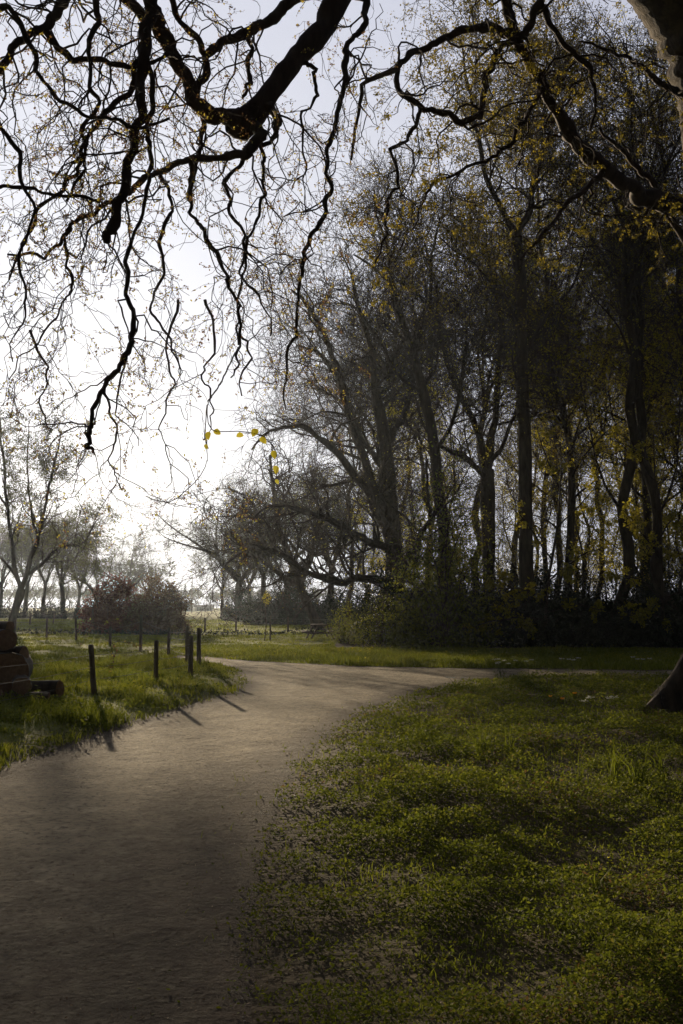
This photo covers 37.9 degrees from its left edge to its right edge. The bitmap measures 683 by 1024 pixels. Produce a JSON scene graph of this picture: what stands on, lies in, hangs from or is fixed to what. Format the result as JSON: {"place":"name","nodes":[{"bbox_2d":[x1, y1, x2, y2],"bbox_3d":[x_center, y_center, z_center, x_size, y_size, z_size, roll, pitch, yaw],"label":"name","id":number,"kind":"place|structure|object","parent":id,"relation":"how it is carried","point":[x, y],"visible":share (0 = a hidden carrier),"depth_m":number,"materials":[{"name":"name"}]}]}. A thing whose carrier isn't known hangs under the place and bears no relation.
{"place":"outdoors","nodes":[
{"label":"outdoors","id":0,"kind":"place"},
{"bbox_2d":[0,656,672,1023],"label":"path","id":1,"kind":"structure","parent":0,"point":[107,853],"depth_m":6.66,"materials":[{"name":"grey asphalt"}]},
{"bbox_2d":[0,608,682,1023],"bbox_3d":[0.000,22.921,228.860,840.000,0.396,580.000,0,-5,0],"label":"ground","id":2,"kind":"structure","parent":0,"point":[304,962],"depth_m":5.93,"materials":[{"name":"green plant"}]},
{"bbox_2d":[0,518,37,614],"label":"tree","id":3,"kind":"object","parent":2,"relation":"on","point":[6,556],"visible":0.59,"depth_m":119.83,"materials":[{"name":"brown plant"}]},
{"bbox_2d":[4,692,49,700],"bbox_3d":[-5.252,2.825,14.920,1.724,0.246,0.228,1,-5,-5],"label":"cut log","id":4,"kind":"object","parent":2,"relation":"on","point":[45,694],"visible":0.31,"depth_m":14.93,"materials":[{"name":"brown wood"}]},
{"bbox_2d":[12,674,31,694],"bbox_3d":[-4.911,2.639,15.296,0.291,0.273,1.024,2,-6,-18],"label":"cut log","id":5,"kind":"object","parent":4,"relation":"on","point":[23,687],"visible":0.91,"depth_m":14.82,"materials":[{"name":"brown wood"}]},
{"bbox_2d":[0,519,59,612],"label":"tree","id":6,"kind":"object","parent":2,"relation":"on","point":[25,602],"visible":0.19,"depth_m":127.93,"materials":[{"name":"brown plant"}]},
{"bbox_2d":[7,680,63,696],"bbox_3d":[-5.167,2.808,15.890,1.524,0.282,0.274,-1,-6,14],"label":"cut log","id":7,"kind":"object","parent":2,"relation":"on","point":[47,685],"visible":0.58,"depth_m":15.67,"materials":[{"name":"brown wood"}]},
{"bbox_2d":[0,652,32,692],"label":"cut log","id":8,"kind":"object","parent":7,"relation":"on","point":[12,671],"visible":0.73,"depth_m":15.45,"materials":[{"name":"brown wood"}]},
{"bbox_2d":[0,646,28,661],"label":"cut log","id":9,"kind":"object","parent":8,"relation":"on","point":[23,651],"visible":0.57,"depth_m":16.03,"materials":[{"name":"brown wood"}]},
{"bbox_2d":[0,629,16,650],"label":"cut log","id":10,"kind":"object","parent":9,"relation":"on","point":[8,639],"visible":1,"depth_m":15.89,"materials":[{"name":"brown wood"}]},
{"bbox_2d":[12,515,71,613],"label":"tree","id":11,"kind":"object","parent":2,"relation":"on","point":[45,591],"visible":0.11,"depth_m":134.59,"materials":[{"name":"brown plant"}]},
{"bbox_2d":[0,597,102,618],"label":"hedge","id":12,"kind":"object","parent":2,"relation":"on","point":[37,614],"visible":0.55,"depth_m":117.02,"materials":[{"name":"green plant"}]},
{"bbox_2d":[0,399,132,622],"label":"tree","id":13,"kind":"object","parent":2,"relation":"on","point":[19,597],"visible":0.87,"depth_m":66.00,"materials":[{"name":"brown plant"}]},
{"bbox_2d":[22,496,120,611],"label":"tree","id":14,"kind":"object","parent":2,"relation":"on","point":[62,574],"visible":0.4,"depth_m":119.54,"materials":[{"name":"brown plant"}]},
{"bbox_2d":[50,530,105,609],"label":"tree","id":15,"kind":"object","parent":2,"relation":"on","point":[79,591],"visible":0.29,"depth_m":139.61,"materials":[{"name":"brown plant"}]},
{"bbox_2d":[14,616,142,644],"bbox_3d":[-10.724,4.769,39.565,3.002,1.442,15.894,5,-7,-41],"label":"wire fence","id":16,"kind":"object","parent":2,"relation":"on","point":[109,629],"visible":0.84,"depth_m":41.06,"materials":[{"name":"brown wood"}]},
{"bbox_2d":[35,533,146,603],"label":"tree","id":17,"kind":"object","parent":2,"relation":"on","point":[125,558],"visible":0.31,"depth_m":149.44,"materials":[{"name":"brown plant"}]},
{"bbox_2d":[1,635,192,700],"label":"wire fence","id":18,"kind":"object","parent":2,"relation":"on","point":[92,680],"visible":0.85,"depth_m":16.67,"materials":[{"name":"brown wood"}]},
{"bbox_2d":[73,571,146,633],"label":"red bush","id":19,"kind":"object","parent":2,"relation":"on","point":[112,606],"visible":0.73,"depth_m":56.06,"materials":[{"name":"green plant"}]},
{"bbox_2d":[0,653,248,752],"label":"verge weeds","id":20,"kind":"object","parent":2,"relation":"on","point":[62,730],"visible":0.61,"depth_m":14.39,"materials":[{"name":"green plant"}]},
{"bbox_2d":[78,526,176,599],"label":"tree","id":21,"kind":"object","parent":2,"relation":"on","point":[140,571],"visible":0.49,"depth_m":149.44,"materials":[{"name":"brown plant"}]},
{"bbox_2d":[117,545,176,596],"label":"tree","id":22,"kind":"object","parent":2,"relation":"on","point":[161,573],"visible":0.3,"depth_m":160.15,"materials":[{"name":"brown plant"}]},
{"bbox_2d":[117,571,193,634],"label":"brown bush","id":23,"kind":"object","parent":2,"relation":"on","point":[172,619],"visible":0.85,"depth_m":55.09,"materials":[{"name":"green plant"}]},
{"bbox_2d":[139,615,200,665],"bbox_3d":[-4.681,3.715,28.254,0.758,1.513,9.825,2,-6,-19],"label":"wire fence","id":24,"kind":"object","parent":2,"relation":"on","point":[187,632],"visible":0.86,"depth_m":26.27,"materials":[{"name":"brown wood"}]},
{"bbox_2d":[13,626,354,635],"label":"ditch rushes","id":25,"kind":"object","parent":2,"relation":"on","point":[164,633],"visible":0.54,"depth_m":52.82,"materials":[{"name":"green plant"}]},
{"bbox_2d":[118,471,303,615],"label":"tree","id":26,"kind":"object","parent":2,"relation":"on","point":[179,534],"visible":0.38,"depth_m":97.80,"materials":[{"name":"brown plant"}]},
{"bbox_2d":[187,537,248,617],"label":"tree","id":27,"kind":"object","parent":2,"relation":"on","point":[208,566],"visible":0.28,"depth_m":121.70,"materials":[{"name":"brown plant"}]},
{"bbox_2d":[216,578,255,620],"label":"evergreen shrub","id":28,"kind":"object","parent":2,"relation":"on","point":[238,600],"visible":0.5,"depth_m":97.15,"materials":[{"name":"green plant"}]},
{"bbox_2d":[207,482,302,615],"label":"tree","id":29,"kind":"object","parent":2,"relation":"on","point":[262,589],"visible":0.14,"depth_m":95.41,"materials":[{"name":"brown plant"}]},
{"bbox_2d":[237,582,302,624],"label":"evergreen shrub","id":30,"kind":"object","parent":2,"relation":"on","point":[252,608],"visible":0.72,"depth_m":77.02,"materials":[{"name":"green plant"}]},
{"bbox_2d":[205,468,371,601],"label":"tree","id":31,"kind":"object","parent":2,"relation":"on","point":[276,560],"visible":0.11,"depth_m":88.75,"materials":[{"name":"brown plant"}]},
{"bbox_2d":[213,430,365,630],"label":"leaning tree","id":32,"kind":"object","parent":2,"relation":"on","point":[314,615],"visible":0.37,"depth_m":61.86,"materials":[{"name":"brown plant"}]},
{"bbox_2d":[271,562,318,623],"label":"evergreen shrub","id":33,"kind":"object","parent":2,"relation":"on","point":[310,589],"visible":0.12,"depth_m":79.22,"materials":[{"name":"green plant"}]},
{"bbox_2d":[263,456,378,598],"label":"tree","id":34,"kind":"object","parent":2,"relation":"on","point":[332,510],"visible":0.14,"depth_m":83.56,"materials":[{"name":"brown plant"}]},
{"bbox_2d":[289,591,354,624],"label":"evergreen shrub","id":35,"kind":"object","parent":2,"relation":"on","point":[305,621],"visible":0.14,"depth_m":75.03,"materials":[{"name":"green plant"}]},
{"bbox_2d":[237,279,411,629],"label":"tree","id":36,"kind":"object","parent":2,"relation":"on","point":[352,560],"visible":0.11,"depth_m":59.99,"materials":[{"name":"brown plant"}]},
{"bbox_2d":[149,175,512,643],"bbox_3d":[0.740,-4.784,41.149,13.093,21.452,16.296,-2,-6,21],"label":"spreading tree","id":37,"kind":"object","parent":2,"relation":"on","point":[381,493],"visible":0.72,"depth_m":39.21,"materials":[{"name":"brown plant"}]},
{"bbox_2d":[0,0,682,715],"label":"old tree","id":38,"kind":"object","parent":2,"relation":"on","point":[662,20],"visible":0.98,"depth_m":8.31,"materials":[{"name":"brown plant"}]},
{"bbox_2d":[1,675,681,1023],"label":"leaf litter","id":39,"kind":"object","parent":2,"relation":"on","point":[306,891],"visible":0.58,"depth_m":4.96,"materials":[{"name":"brown plant"}]},
{"bbox_2d":[321,588,366,643],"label":"bright bush","id":40,"kind":"object","parent":2,"relation":"on","point":[342,638],"visible":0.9,"depth_m":38.28,"materials":[{"name":"green plant"}]},
{"bbox_2d":[314,582,377,626],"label":"evergreen shrub","id":41,"kind":"object","parent":2,"relation":"on","point":[327,607],"visible":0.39,"depth_m":69.10,"materials":[{"name":"green plant"}]},
{"bbox_2d":[222,187,477,603],"bbox_3d":[1.741,-5.419,53.010,16.358,23.892,9.955,4,-7,-35],"label":"tree","id":42,"kind":"object","parent":2,"relation":"on","point":[316,384],"visible":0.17,"depth_m":52.63,"materials":[{"name":"brown plant"}]},
{"bbox_2d":[324,409,392,591],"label":"tree","id":43,"kind":"object","parent":2,"relation":"on","point":[368,556],"visible":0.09,"depth_m":73.06,"materials":[{"name":"brown plant"}]},
{"bbox_2d":[333,451,415,602],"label":"tree","id":44,"kind":"object","parent":2,"relation":"on","point":[370,557],"visible":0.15,"depth_m":56.51,"materials":[{"name":"brown plant"}]},
{"bbox_2d":[345,573,411,646],"bbox_3d":[1.504,3.910,37.431,3.455,3.345,2.442,0,-5,0],"label":"blossoming shrub","id":45,"kind":"object","parent":2,"relation":"on","point":[382,636],"visible":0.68,"depth_m":37.30,"materials":[{"name":"green plant"}]},
{"bbox_2d":[339,539,430,645],"bbox_3d":[2.125,3.229,39.908,4.253,4.437,3.965,2,-6,-24],"label":"evergreen shrub","id":46,"kind":"object","parent":2,"relation":"on","point":[365,607],"visible":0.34,"depth_m":39.56,"materials":[{"name":"green plant"}]},
{"bbox_2d":[344,372,433,598],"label":"tree","id":47,"kind":"object","parent":2,"relation":"on","point":[382,558],"visible":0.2,"depth_m":44.58,"materials":[{"name":"brown plant"}]},
{"bbox_2d":[373,453,434,590],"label":"tree","id":48,"kind":"object","parent":2,"relation":"on","point":[409,493],"visible":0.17,"depth_m":49.04,"materials":[{"name":"brown plant"}]},
{"bbox_2d":[355,335,468,546],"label":"tree","id":49,"kind":"object","parent":2,"relation":"on","point":[410,473],"visible":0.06,"depth_m":76.22,"materials":[{"name":"brown plant"}]},
{"bbox_2d":[328,329,514,549],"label":"tree","id":50,"kind":"object","parent":2,"relation":"on","point":[437,418],"visible":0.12,"depth_m":73.90,"materials":[{"name":"brown plant"}]},
{"bbox_2d":[163,643,680,969],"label":"wild flowers","id":51,"kind":"object","parent":2,"relation":"on","point":[494,710],"visible":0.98,"depth_m":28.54,"materials":[{"name":"yellow plant"}]},
{"bbox_2d":[372,572,490,645],"bbox_3d":[3.552,3.600,38.841,4.856,3.480,4.478,0,-5,0],"label":"evergreen shrub","id":52,"kind":"object","parent":2,"relation":"on","point":[405,602],"visible":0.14,"depth_m":38.12,"materials":[{"name":"green plant"}]},
{"bbox_2d":[284,103,582,644],"bbox_3d":[3.752,-5.341,38.732,11.221,22.315,11.858,-1,-6,15],"label":"tree","id":53,"kind":"object","parent":2,"relation":"on","point":[413,341],"visible":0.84,"depth_m":38.22,"materials":[{"name":"brown plant"}]},
{"bbox_2d":[335,212,543,584],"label":"tree","id":54,"kind":"object","parent":2,"relation":"on","point":[422,474],"visible":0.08,"depth_m":58.04,"materials":[{"name":"brown plant"}]},
{"bbox_2d":[373,425,512,647],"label":"leafy young tree","id":55,"kind":"object","parent":2,"relation":"on","point":[447,625],"visible":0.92,"depth_m":36.18,"materials":[{"name":"green plant"}]},
{"bbox_2d":[411,444,484,591],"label":"tree","id":56,"kind":"object","parent":2,"relation":"on","point":[460,516],"visible":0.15,"depth_m":43.33,"materials":[{"name":"brown plant"}]},
{"bbox_2d":[415,410,481,590],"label":"tree","id":57,"kind":"object","parent":2,"relation":"on","point":[441,426],"visible":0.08,"depth_m":50.19,"materials":[{"name":"brown plant"}]},
{"bbox_2d":[411,350,509,590],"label":"tree","id":58,"kind":"object","parent":2,"relation":"on","point":[475,514],"visible":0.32,"depth_m":42.45,"materials":[{"name":"brown plant"}]},
{"bbox_2d":[338,132,622,610],"bbox_3d":[5.438,-5.106,43.509,13.785,22.534,10.168,4,-7,-40],"label":"tree","id":59,"kind":"object","parent":2,"relation":"on","point":[490,504],"visible":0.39,"depth_m":42.82,"materials":[{"name":"brown plant"}]},
{"bbox_2d":[455,451,518,590],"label":"tree","id":60,"kind":"object","parent":2,"relation":"on","point":[480,521],"visible":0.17,"depth_m":56.94,"materials":[{"name":"brown plant"}]},
{"bbox_2d":[464,558,518,630],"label":"evergreen shrub","id":61,"kind":"object","parent":2,"relation":"on","point":[495,596],"visible":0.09,"depth_m":41.18,"materials":[{"name":"green plant"}]},
{"bbox_2d":[473,476,517,575],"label":"tree","id":62,"kind":"object","parent":2,"relation":"on","point":[503,531],"visible":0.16,"depth_m":74.07,"materials":[{"name":"brown plant"}]},
{"bbox_2d":[437,370,567,575],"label":"tree","id":63,"kind":"object","parent":2,"relation":"on","point":[536,552],"visible":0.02,"depth_m":89.15,"materials":[{"name":"brown plant"}]},
{"bbox_2d":[406,160,599,588],"bbox_3d":[10.010,-7.301,58.071,13.570,28.658,15.368,0,-5,-2],"label":"tree","id":64,"kind":"object","parent":2,"relation":"on","point":[495,483],"visible":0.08,"depth_m":57.14,"materials":[{"name":"brown plant"}]},
{"bbox_2d":[452,581,566,646],"bbox_3d":[6.170,3.903,38.246,5.431,2.762,4.122,0,-5,0],"label":"evergreen shrub","id":65,"kind":"object","parent":2,"relation":"on","point":[509,642],"visible":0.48,"depth_m":37.32,"materials":[{"name":"green plant"}]},
{"bbox_2d":[358,0,664,640],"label":"tree","id":66,"kind":"object","parent":2,"relation":"on","point":[526,552],"visible":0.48,"depth_m":40.02,"materials":[{"name":"brown plant"}]},
{"bbox_2d":[473,416,564,596],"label":"tree","id":67,"kind":"object","parent":2,"relation":"on","point":[497,510],"visible":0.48,"depth_m":44.05,"materials":[{"name":"brown plant"}]},
{"bbox_2d":[495,452,553,586],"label":"tree","id":68,"kind":"object","parent":2,"relation":"on","point":[513,524],"visible":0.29,"depth_m":61.38,"materials":[{"name":"brown plant"}]},
{"bbox_2d":[462,419,611,640],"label":"young beech","id":69,"kind":"object","parent":2,"relation":"on","point":[568,570],"visible":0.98,"depth_m":36.86,"materials":[{"name":"green plant"}]},
{"bbox_2d":[424,141,655,588],"bbox_3d":[10.594,-6.862,50.948,18.080,26.407,11.003,14,-15,-69],"label":"tree","id":70,"kind":"object","parent":2,"relation":"on","point":[559,563],"visible":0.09,"depth_m":51.13,"materials":[{"name":"brown plant"}]},
{"bbox_2d":[460,182,626,575],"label":"tree","id":71,"kind":"object","parent":2,"relation":"on","point":[544,511],"visible":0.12,"depth_m":61.85,"materials":[{"name":"brown plant"}]},
{"bbox_2d":[433,223,653,579],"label":"tree","id":72,"kind":"object","parent":2,"relation":"on","point":[514,535],"visible":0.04,"depth_m":69.55,"materials":[{"name":"brown plant"}]},
{"bbox_2d":[511,551,589,629],"bbox_3d":[8.567,3.623,41.849,4.484,3.990,4.810,4,-7,-38],"label":"evergreen shrub","id":73,"kind":"object","parent":2,"relation":"on","point":[543,576],"visible":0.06,"depth_m":41.72,"materials":[{"name":"green plant"}]},
{"bbox_2d":[430,56,674,594],"bbox_3d":[9.021,-8.253,44.670,11.306,28.103,9.550,-2,-6,21],"label":"tree","id":74,"kind":"object","parent":2,"relation":"on","point":[571,495],"visible":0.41,"depth_m":43.34,"materials":[{"name":"brown plant"}]},
{"bbox_2d":[494,241,619,591],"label":"tree","id":75,"kind":"object","parent":2,"relation":"on","point":[576,537],"visible":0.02,"depth_m":77.28,"materials":[{"name":"brown plant"}]},
{"bbox_2d":[505,566,611,646],"bbox_3d":[8.172,3.678,38.654,4.478,3.278,4.856,2,-6,-24],"label":"evergreen shrub","id":76,"kind":"object","parent":2,"relation":"on","point":[567,614],"visible":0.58,"depth_m":37.48,"materials":[{"name":"green plant"}]},
{"bbox_2d":[437,0,682,617],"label":"tree","id":77,"kind":"object","parent":2,"relation":"on","point":[626,302],"visible":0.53,"depth_m":39.90,"materials":[{"name":"brown plant"}]},
{"bbox_2d":[442,197,678,595],"bbox_3d":[14.593,-6.616,59.107,18.940,27.664,11.527,6,-8,-50],"label":"tree","id":78,"kind":"object","parent":2,"relation":"on","point":[598,508],"visible":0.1,"depth_m":58.90,"materials":[{"name":"brown plant"}]},
{"bbox_2d":[439,12,682,641],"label":"tree","id":79,"kind":"object","parent":2,"relation":"on","point":[655,563],"visible":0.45,"depth_m":40.67,"materials":[{"name":"brown plant"}]},
{"bbox_2d":[517,413,621,593],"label":"tree","id":80,"kind":"object","parent":2,"relation":"on","point":[558,476],"visible":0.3,"depth_m":46.52,"materials":[{"name":"brown plant"}]},
{"bbox_2d":[532,410,622,602],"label":"tree","id":81,"kind":"object","parent":2,"relation":"on","point":[578,542],"visible":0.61,"depth_m":43.40,"materials":[{"name":"brown plant"}]},
{"bbox_2d":[516,603,646,647],"bbox_3d":[9.230,4.362,38.125,5.431,1.743,4.122,-5,-7,40],"label":"evergreen shrub","id":82,"kind":"object","parent":2,"relation":"on","point":[605,636],"visible":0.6,"depth_m":36.84,"materials":[{"name":"green plant"}]},
{"bbox_2d":[533,335,631,590],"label":"tree","id":83,"kind":"object","parent":2,"relation":"on","point":[594,543],"visible":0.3,"depth_m":54.25,"materials":[{"name":"brown plant"}]},
{"bbox_2d":[553,574,617,621],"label":"evergreen shrub","id":84,"kind":"object","parent":2,"relation":"on","point":[596,599],"visible":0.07,"depth_m":41.05,"materials":[{"name":"green plant"}]},
{"bbox_2d":[534,159,682,585],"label":"tree","id":85,"kind":"object","parent":2,"relation":"on","point":[672,269],"visible":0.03,"depth_m":53.91,"materials":[{"name":"brown plant"}]},
{"bbox_2d":[581,423,636,593],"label":"tree","id":86,"kind":"object","parent":2,"relation":"on","point":[611,566],"visible":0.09,"depth_m":70.50,"materials":[{"name":"brown plant"}]},
{"bbox_2d":[539,5,682,511],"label":"tree","id":87,"kind":"object","parent":2,"relation":"on","point":[669,377],"visible":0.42,"depth_m":41.67,"materials":[{"name":"brown plant"}]},
{"bbox_2d":[543,42,682,593],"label":"tree","id":88,"kind":"object","parent":2,"relation":"on","point":[646,515],"visible":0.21,"depth_m":44.62,"materials":[{"name":"brown plant"}]},
{"bbox_2d":[593,741,634,784],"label":"bulb leaf clump","id":89,"kind":"object","parent":2,"relation":"on","point":[615,766],"visible":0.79,"depth_m":8.57,"materials":[{"name":"green plant"}]},
{"bbox_2d":[572,295,682,585],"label":"tree","id":90,"kind":"object","parent":2,"relation":"on","point":[613,512],"visible":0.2,"depth_m":49.04,"materials":[{"name":"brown plant"}]},
{"bbox_2d":[575,215,682,536],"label":"tree","id":91,"kind":"object","parent":2,"relation":"on","point":[626,451],"visible":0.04,"depth_m":60.93,"materials":[{"name":"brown plant"}]},
{"bbox_2d":[582,598,676,646],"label":"evergreen shrub","id":92,"kind":"object","parent":2,"relation":"on","point":[613,619],"visible":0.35,"depth_m":37.52,"materials":[{"name":"green plant"}]},
{"bbox_2d":[616,751,648,792],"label":"bulb leaf clump","id":93,"kind":"object","parent":2,"relation":"on","point":[642,775],"visible":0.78,"depth_m":8.23,"materials":[{"name":"green plant"}]},
{"bbox_2d":[604,534,671,618],"bbox_3d":[12.534,3.243,41.885,3.558,4.798,3.317,0,-5,2],"label":"evergreen shrub","id":94,"kind":"object","parent":2,"relation":"on","point":[645,570],"visible":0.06,"depth_m":41.77,"materials":[{"name":"green plant"}]},
{"bbox_2d":[593,343,682,589],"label":"tree","id":95,"kind":"object","parent":2,"relation":"on","point":[638,517],"visible":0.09,"depth_m":55.37,"materials":[{"name":"brown plant"}]},
{"bbox_2d":[602,425,682,640],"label":"young beech","id":96,"kind":"object","parent":2,"relation":"on","point":[640,612],"visible":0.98,"depth_m":36.90,"materials":[{"name":"green plant"}]},
{"bbox_2d":[607,342,682,582],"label":"tree","id":97,"kind":"object","parent":2,"relation":"on","point":[678,500],"visible":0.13,"depth_m":49.35,"materials":[{"name":"brown plant"}]},
{"bbox_2d":[609,584,682,647],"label":"evergreen shrub","id":98,"kind":"object","parent":2,"relation":"on","point":[672,636],"visible":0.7,"depth_m":36.89,"materials":[{"name":"green plant"}]},
{"bbox_2d":[616,567,682,633],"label":"evergreen shrub","id":99,"kind":"object","parent":2,"relation":"on","point":[647,595],"visible":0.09,"depth_m":39.96,"materials":[{"name":"green plant"}]},
{"bbox_2d":[616,370,682,597],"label":"tree","id":100,"kind":"object","parent":2,"relation":"on","point":[680,440],"visible":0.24,"depth_m":45.13,"materials":[{"name":"brown plant"}]},
{"bbox_2d":[620,347,682,594],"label":"tree","id":101,"kind":"object","parent":2,"relation":"on","point":[676,556],"visible":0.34,"depth_m":44.45,"materials":[{"name":"brown plant"}]},
{"bbox_2d":[636,272,682,585],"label":"tree","id":102,"kind":"object","parent":2,"relation":"on","point":[675,530],"visible":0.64,"depth_m":41.63,"materials":[{"name":"brown plant"}]},
{"bbox_2d":[0,0,682,607],"label":"sky","id":103,"kind":"structure","parent":0,"point":[276,40],"materials":[{"name":"white"}]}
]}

